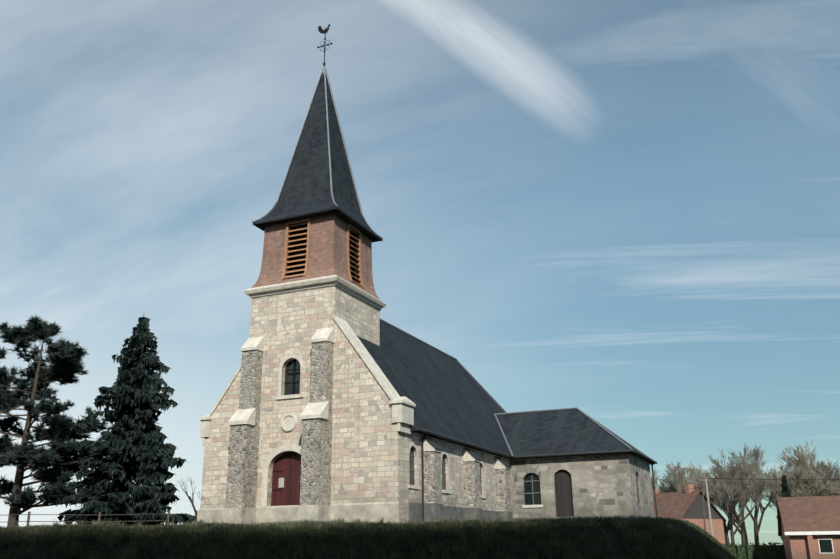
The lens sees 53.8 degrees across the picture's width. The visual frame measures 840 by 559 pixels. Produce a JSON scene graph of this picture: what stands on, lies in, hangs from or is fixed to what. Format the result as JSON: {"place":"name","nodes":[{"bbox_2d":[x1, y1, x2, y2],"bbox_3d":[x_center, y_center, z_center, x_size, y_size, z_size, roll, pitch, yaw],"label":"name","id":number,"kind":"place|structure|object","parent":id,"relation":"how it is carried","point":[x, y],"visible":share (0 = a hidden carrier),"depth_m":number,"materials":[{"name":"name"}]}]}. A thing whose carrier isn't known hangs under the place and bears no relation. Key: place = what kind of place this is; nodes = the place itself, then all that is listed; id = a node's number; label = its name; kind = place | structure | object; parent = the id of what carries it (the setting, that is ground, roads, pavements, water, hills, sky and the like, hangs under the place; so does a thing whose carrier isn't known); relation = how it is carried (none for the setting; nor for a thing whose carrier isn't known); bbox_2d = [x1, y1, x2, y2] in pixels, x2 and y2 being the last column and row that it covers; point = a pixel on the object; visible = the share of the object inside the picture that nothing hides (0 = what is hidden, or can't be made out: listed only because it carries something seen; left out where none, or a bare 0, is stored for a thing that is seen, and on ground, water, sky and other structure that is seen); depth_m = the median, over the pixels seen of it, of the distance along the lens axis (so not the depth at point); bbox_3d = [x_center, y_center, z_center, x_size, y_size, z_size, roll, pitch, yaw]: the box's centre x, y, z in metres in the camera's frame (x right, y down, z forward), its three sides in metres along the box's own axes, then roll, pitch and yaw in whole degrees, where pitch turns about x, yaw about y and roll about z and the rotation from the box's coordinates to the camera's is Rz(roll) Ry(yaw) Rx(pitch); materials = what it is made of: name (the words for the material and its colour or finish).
{"place":"outdoors","nodes":[
{"label":"outdoors","id":0,"kind":"place"},
{"bbox_2d":[1,523,770,558],"bbox_3d":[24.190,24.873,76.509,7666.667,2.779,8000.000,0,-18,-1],"label":"grass","id":1,"kind":"structure","parent":0,"point":[157,548],"depth_m":19.85,"materials":[{"name":"green plant"}]},
{"bbox_2d":[0,346,30,495],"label":"pine tree","id":2,"kind":"object","parent":1,"relation":"on","point":[6,426],"visible":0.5,"depth_m":61.50,"materials":[{"name":"green plant"}]},
{"bbox_2d":[0,315,122,526],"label":"pine tree","id":3,"kind":"object","parent":1,"relation":"on","point":[60,457],"visible":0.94,"depth_m":54.98,"materials":[{"name":"green plant"}]},
{"bbox_2d":[0,511,169,525],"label":"fence","id":4,"kind":"object","parent":1,"relation":"on","point":[99,518],"visible":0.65,"depth_m":43.95,"materials":[{"name":"brown wood"}]},
{"bbox_2d":[54,315,196,526],"bbox_3d":[-19.624,9.810,57.343,9.125,15.600,9.028,0,-18,-1],"label":"spruce tree","id":5,"kind":"object","parent":1,"relation":"on","point":[136,404],"visible":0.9,"depth_m":55.78,"materials":[{"name":"green plant"}]},
{"bbox_2d":[177,476,200,522],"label":"bare tree","id":6,"kind":"object","parent":1,"relation":"on","point":[193,506],"visible":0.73,"depth_m":72.80,"materials":[{"name":"brown plant"}]},
{"bbox_2d":[199,314,415,522],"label":"church facade wall","id":7,"kind":"structure","parent":1,"relation":"on","point":[372,415],"depth_m":35.73,"materials":[{"name":"beige stone"}]},
{"bbox_2d":[197,327,398,524],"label":"church west front trim","id":8,"kind":"structure","parent":7,"relation":"attached to","point":[301,483],"depth_m":36.42,"materials":[{"name":"grey stone"}]},
{"bbox_2d":[249,286,379,506],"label":"church tower","id":9,"kind":"structure","parent":1,"relation":"on","point":[287,324],"depth_m":38.24,"materials":[{"name":"beige stone"}]},
{"bbox_2d":[244,23,386,310],"bbox_3d":[-5.176,-6.485,43.542,5.120,16.290,5.120,-8,-20,23],"label":"steeple","id":10,"kind":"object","parent":9,"relation":"on","point":[316,228],"depth_m":40.99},
{"bbox_2d":[0,535,717,558],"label":"grass bank tufts","id":11,"kind":"object","parent":1,"relation":"on","point":[427,548],"visible":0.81,"depth_m":19.62,"materials":[{"name":"green plant"}]},
{"bbox_2d":[0,517,721,553],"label":"dry grass tips","id":12,"kind":"object","parent":1,"relation":"on","point":[347,525],"depth_m":20.84,"materials":[{"name":"green plant"}]},
{"bbox_2d":[0,517,724,558],"bbox_3d":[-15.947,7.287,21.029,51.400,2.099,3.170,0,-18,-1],"label":"grass blades","id":13,"kind":"object","parent":1,"relation":"on","point":[278,532],"visible":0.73,"depth_m":20.50,"materials":[{"name":"green plant"}]},
{"bbox_2d":[0,515,732,558],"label":"grass rim tufts","id":14,"kind":"object","parent":1,"relation":"on","point":[81,525],"visible":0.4,"depth_m":21.11,"materials":[{"name":"green plant"}]},
{"bbox_2d":[408,434,511,519],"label":"church nave walls","id":15,"kind":"structure","parent":1,"relation":"on","point":[455,498],"depth_m":39.91,"materials":[{"name":"beige stone"}]},
{"bbox_2d":[408,427,514,521],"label":"church nave trim","id":16,"kind":"structure","parent":15,"relation":"attached to","point":[430,507],"depth_m":39.33,"materials":[{"name":"grey stone"}]},
{"bbox_2d":[357,318,654,464],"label":"church roofs","id":17,"kind":"structure","parent":15,"relation":"on","point":[448,395],"depth_m":47.20,"materials":[{"name":"grey tile"}]},
{"bbox_2d":[500,520,627,558],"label":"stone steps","id":18,"kind":"structure","parent":1,"relation":"on","point":[611,549],"depth_m":20.14,"materials":[{"name":"grey stone"}]},
{"bbox_2d":[510,454,653,517],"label":"church transept walls","id":19,"kind":"structure","parent":1,"relation":"on","point":[603,485],"depth_m":45.97,"materials":[{"name":"grey stone"}]},
{"bbox_2d":[513,449,657,521],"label":"stone trim","id":20,"kind":"structure","parent":19,"relation":"attached to","point":[563,492],"depth_m":46.47,"materials":[{"name":"grey stone"}]},
{"bbox_2d":[521,514,739,558],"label":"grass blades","id":21,"kind":"object","parent":1,"relation":"on","point":[694,530],"visible":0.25,"depth_m":27.36,"materials":[{"name":"green plant"}]},
{"bbox_2d":[650,468,691,492],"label":"willow tree","id":22,"kind":"object","parent":1,"relation":"on","point":[656,478],"visible":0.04,"depth_m":156.44,"materials":[{"name":"brown plant"}]},
{"bbox_2d":[651,461,709,492],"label":"willow tree","id":23,"kind":"object","parent":1,"relation":"on","point":[672,485],"visible":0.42,"depth_m":145.64,"materials":[{"name":"brown plant"}]},
{"bbox_2d":[663,461,710,483],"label":"willow tree","id":24,"kind":"object","parent":1,"relation":"on","point":[692,471],"visible":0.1,"depth_m":169.56,"materials":[{"name":"brown plant"}]},
{"bbox_2d":[652,484,726,544],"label":"brick house","id":25,"kind":"structure","parent":1,"relation":"on","point":[686,504],"depth_m":111.31,"materials":[{"name":"tile"}]},
{"bbox_2d":[683,476,712,499],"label":"willow tree","id":26,"kind":"object","parent":1,"relation":"on","point":[693,482],"visible":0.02,"depth_m":159.69,"materials":[{"name":"brown plant"}]},
{"bbox_2d":[677,465,721,497],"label":"willow tree","id":27,"kind":"object","parent":1,"relation":"on","point":[707,474],"visible":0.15,"depth_m":153.95,"materials":[{"name":"brown plant"}]},
{"bbox_2d":[697,477,748,544],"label":"willow tree","id":28,"kind":"object","parent":1,"relation":"on","point":[741,531],"visible":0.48,"depth_m":141.70,"materials":[{"name":"brown plant"}]},
{"bbox_2d":[701,467,772,543],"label":"willow tree","id":29,"kind":"object","parent":1,"relation":"on","point":[729,505],"visible":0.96,"depth_m":135.99,"materials":[{"name":"brown plant"}]},
{"bbox_2d":[712,444,765,544],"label":"willow tree","id":30,"kind":"object","parent":1,"relation":"on","point":[756,452],"visible":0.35,"depth_m":169.41,"materials":[{"name":"brown plant"}]},
{"bbox_2d":[711,465,766,544],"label":"willow tree","id":31,"kind":"object","parent":1,"relation":"on","point":[726,528],"visible":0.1,"depth_m":159.01,"materials":[{"name":"brown plant"}]},
{"bbox_2d":[705,449,773,546],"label":"willow tree","id":32,"kind":"object","parent":1,"relation":"on","point":[745,467],"visible":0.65,"depth_m":146.97,"materials":[{"name":"brown plant"}]},
{"bbox_2d":[655,477,839,535],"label":"utility poles","id":33,"kind":"object","parent":1,"relation":"on","point":[708,502],"visible":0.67,"depth_m":100.10,"materials":[{"name":"concrete"}]},
{"bbox_2d":[722,542,785,558],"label":"hedge","id":34,"kind":"object","parent":1,"relation":"on","point":[777,551],"depth_m":85.30,"materials":[{"name":"green plant"}]},
{"bbox_2d":[726,456,795,539],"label":"willow tree","id":35,"kind":"object","parent":1,"relation":"on","point":[761,505],"visible":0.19,"depth_m":155.86,"materials":[{"name":"brown plant"}]},
{"bbox_2d":[767,464,794,482],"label":"willow tree","id":36,"kind":"object","parent":1,"relation":"on","point":[776,471],"visible":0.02,"depth_m":164.47,"materials":[{"name":"brown plant"}]},
{"bbox_2d":[776,474,791,540],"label":"conifer tree","id":37,"kind":"object","parent":1,"relation":"on","point":[785,491],"visible":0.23,"depth_m":133.08,"materials":[{"name":"green plant"}]},
{"bbox_2d":[760,474,831,510],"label":"willow tree","id":38,"kind":"object","parent":1,"relation":"on","point":[774,493],"visible":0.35,"depth_m":142.76,"materials":[{"name":"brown plant"}]},
{"bbox_2d":[769,450,823,486],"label":"willow tree","id":39,"kind":"object","parent":1,"relation":"on","point":[784,458],"visible":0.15,"depth_m":148.98,"materials":[{"name":"brown plant"}]},
{"bbox_2d":[778,466,832,496],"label":"willow tree","id":40,"kind":"object","parent":1,"relation":"on","point":[796,490],"visible":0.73,"depth_m":133.97,"materials":[{"name":"brown plant"}]},
{"bbox_2d":[776,496,839,558],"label":"bungalow","id":41,"kind":"object","parent":1,"relation":"on","point":[809,527],"visible":1,"depth_m":78.12,"materials":[{"name":"brick"}]},
{"bbox_2d":[782,440,839,484],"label":"willow tree","id":42,"kind":"object","parent":1,"relation":"on","point":[813,467],"visible":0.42,"depth_m":154.36,"materials":[{"name":"brown plant"}]},
{"bbox_2d":[801,462,833,495],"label":"willow tree","id":43,"kind":"object","parent":1,"relation":"on","point":[825,485],"visible":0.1,"depth_m":137.32,"materials":[{"name":"brown plant"}]},
{"bbox_2d":[821,459,839,490],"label":"willow tree","id":44,"kind":"object","parent":1,"relation":"on","point":[832,473],"visible":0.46,"depth_m":147.47,"materials":[{"name":"brown plant"}]},
{"bbox_2d":[822,480,839,495],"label":"willow tree","id":45,"kind":"object","parent":1,"relation":"on","point":[833,492],"visible":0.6,"depth_m":132.19,"materials":[{"name":"brown plant"}]},
{"bbox_2d":[0,0,839,544],"label":"sky","id":46,"kind":"structure","parent":0,"point":[625,214],"materials":[{"name":"blue"}]}
]}

